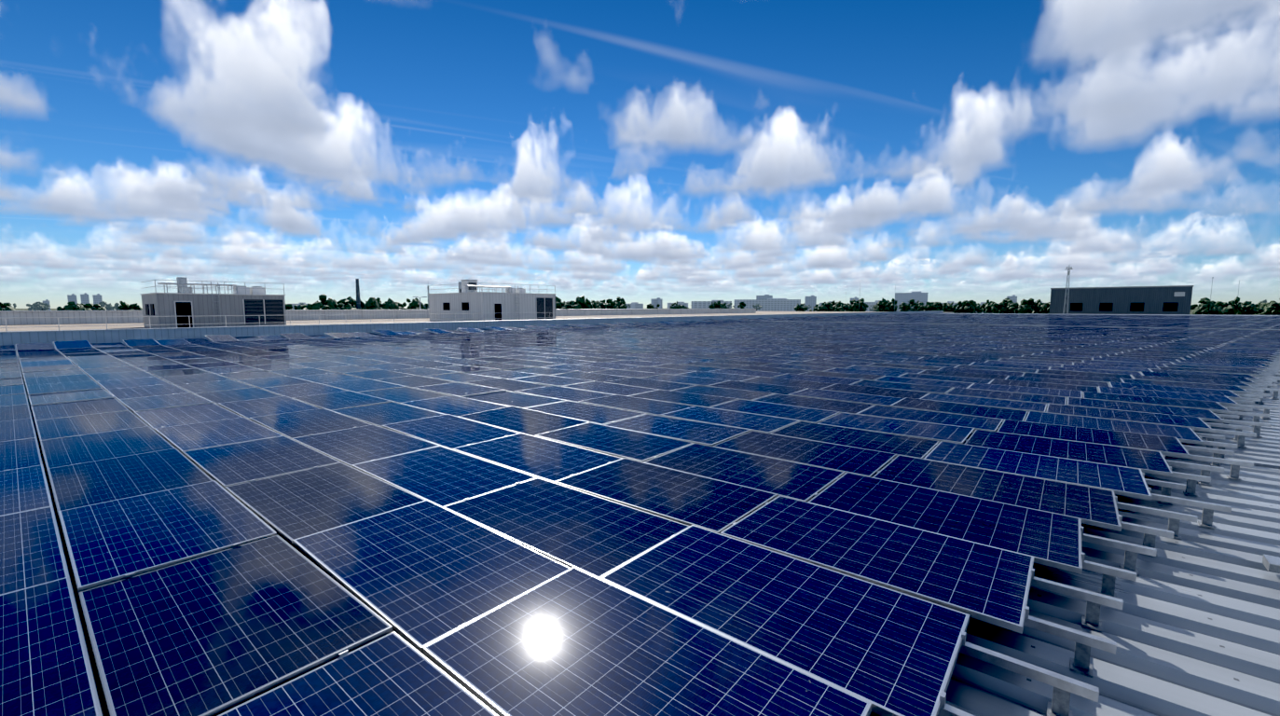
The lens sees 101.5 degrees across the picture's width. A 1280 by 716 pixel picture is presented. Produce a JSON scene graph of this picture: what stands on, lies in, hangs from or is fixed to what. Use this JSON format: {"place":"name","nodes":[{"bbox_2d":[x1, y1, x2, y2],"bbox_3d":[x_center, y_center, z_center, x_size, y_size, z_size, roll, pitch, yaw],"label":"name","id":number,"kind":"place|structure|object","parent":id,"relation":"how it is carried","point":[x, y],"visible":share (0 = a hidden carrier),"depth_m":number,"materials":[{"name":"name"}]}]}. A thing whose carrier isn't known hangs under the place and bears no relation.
{"place":"outdoors","nodes":[
{"label":"outdoors","id":0,"kind":"place"},
{"bbox_2d":[0,311,953,331],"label":"parapet wall","id":1,"kind":"structure","parent":0,"point":[69,326],"depth_m":60.70,"materials":[{"name":"white concrete"}]},
{"bbox_2d":[139,276,286,328],"bbox_3d":[-37.337,-4.905,46.021,7.698,4.380,8.720,5,7,39],"label":"plant room","id":2,"kind":"object","parent":1,"relation":"on","point":[181,305],"visible":1,"depth_m":43.81,"materials":[{"name":"grey metal"}]},
{"bbox_2d":[0,310,720,331],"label":"roof railing","id":3,"kind":"object","parent":1,"relation":"on","point":[189,323],"visible":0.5,"depth_m":38.79,"materials":[{"name":"grey metal"}]},
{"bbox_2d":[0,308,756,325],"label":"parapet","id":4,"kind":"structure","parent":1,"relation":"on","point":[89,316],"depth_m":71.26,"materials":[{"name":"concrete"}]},
{"bbox_2d":[427,279,556,321],"bbox_3d":[-18.095,-7.043,64.830,12.198,5.030,10.620,5,7,39],"label":"plant room","id":5,"kind":"object","parent":1,"relation":"on","point":[466,302],"visible":0.94,"depth_m":61.22,"materials":[{"name":"grey metal"}]},
{"bbox_2d":[14,308,1262,315],"bbox_3d":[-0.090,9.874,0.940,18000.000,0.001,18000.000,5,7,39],"label":"ground","id":6,"kind":"structure","parent":0,"point":[1191,310],"depth_m":2249.73,"materials":[{"name":"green plant"}]},
{"bbox_2d":[355,278,365,309],"bbox_3d":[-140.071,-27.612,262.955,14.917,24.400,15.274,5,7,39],"label":"chimney","id":7,"kind":"object","parent":6,"relation":"on","point":[358,301],"visible":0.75,"depth_m":262.00,"materials":[{"name":"metal"}]},
{"bbox_2d":[0,294,745,310],"bbox_3d":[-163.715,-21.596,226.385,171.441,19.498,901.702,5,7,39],"label":"tree belt","id":8,"kind":"object","parent":6,"relation":"on","point":[374,303],"visible":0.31,"depth_m":241.19,"materials":[{"name":"green plant"}]},
{"bbox_2d":[42,291,1042,313],"bbox_3d":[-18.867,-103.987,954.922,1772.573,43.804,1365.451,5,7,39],"label":"distant buildings","id":9,"kind":"structure","parent":6,"relation":"on","point":[767,303],"depth_m":898.82,"materials":[{"name":"grey"}]},
{"bbox_2d":[3,299,1266,315],"bbox_3d":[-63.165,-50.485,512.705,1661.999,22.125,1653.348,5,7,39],"label":"tree belt","id":10,"kind":"object","parent":6,"relation":"on","point":[38,306],"visible":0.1,"depth_m":517.87,"materials":[{"name":"green plant"}]},
{"bbox_2d":[669,296,1279,315],"bbox_3d":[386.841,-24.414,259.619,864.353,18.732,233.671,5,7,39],"label":"tree belt","id":11,"kind":"object","parent":6,"relation":"on","point":[1205,306],"visible":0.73,"depth_m":294.15,"materials":[{"name":"green plant"}]},
{"bbox_2d":[1062,266,1073,314],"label":"floodlight mast","id":12,"kind":"object","parent":6,"relation":"on","point":[1068,273],"visible":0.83,"depth_m":196.15,"materials":[{"name":"metal"}]},
{"bbox_2d":[0,0,1279,308],"label":"sky","id":13,"kind":"structure","parent":0,"point":[640,151],"materials":[{"name":"blue"}]},
{"bbox_2d":[1049,285,1194,314],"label":"building","id":14,"kind":"structure","parent":0,"point":[1173,299],"depth_m":191.86,"materials":[{"name":"grey metal"}]},
{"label":"main hall walls","id":15,"kind":"object","parent":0,"visible":0},
{"bbox_2d":[15,313,1279,715],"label":"metal roof","id":16,"kind":"structure","parent":15,"relation":"on","point":[1190,626],"depth_m":3.15,"materials":[{"name":"grey metal"}]},
{"bbox_2d":[0,310,943,351],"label":"roof parapet","id":17,"kind":"structure","parent":16,"relation":"on","point":[91,336],"depth_m":30.95,"materials":[{"name":"concrete"}]},
{"bbox_2d":[3,316,1279,715],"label":"mounting rails","id":18,"kind":"object","parent":16,"relation":"on","point":[1106,595],"visible":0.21,"depth_m":3.68,"materials":[{"name":"metal"}]},
{"bbox_2d":[0,313,1279,715],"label":"solar array","id":19,"kind":"object","parent":18,"relation":"on","point":[858,585],"visible":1,"depth_m":4.33,"materials":[{"name":"blue glass"}]},
{"bbox_2d":[1253,462,1279,573],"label":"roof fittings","id":20,"kind":"object","parent":16,"relation":"on","point":[1271,563],"visible":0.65,"depth_m":3.63,"materials":[{"name":"metal"}]}
]}

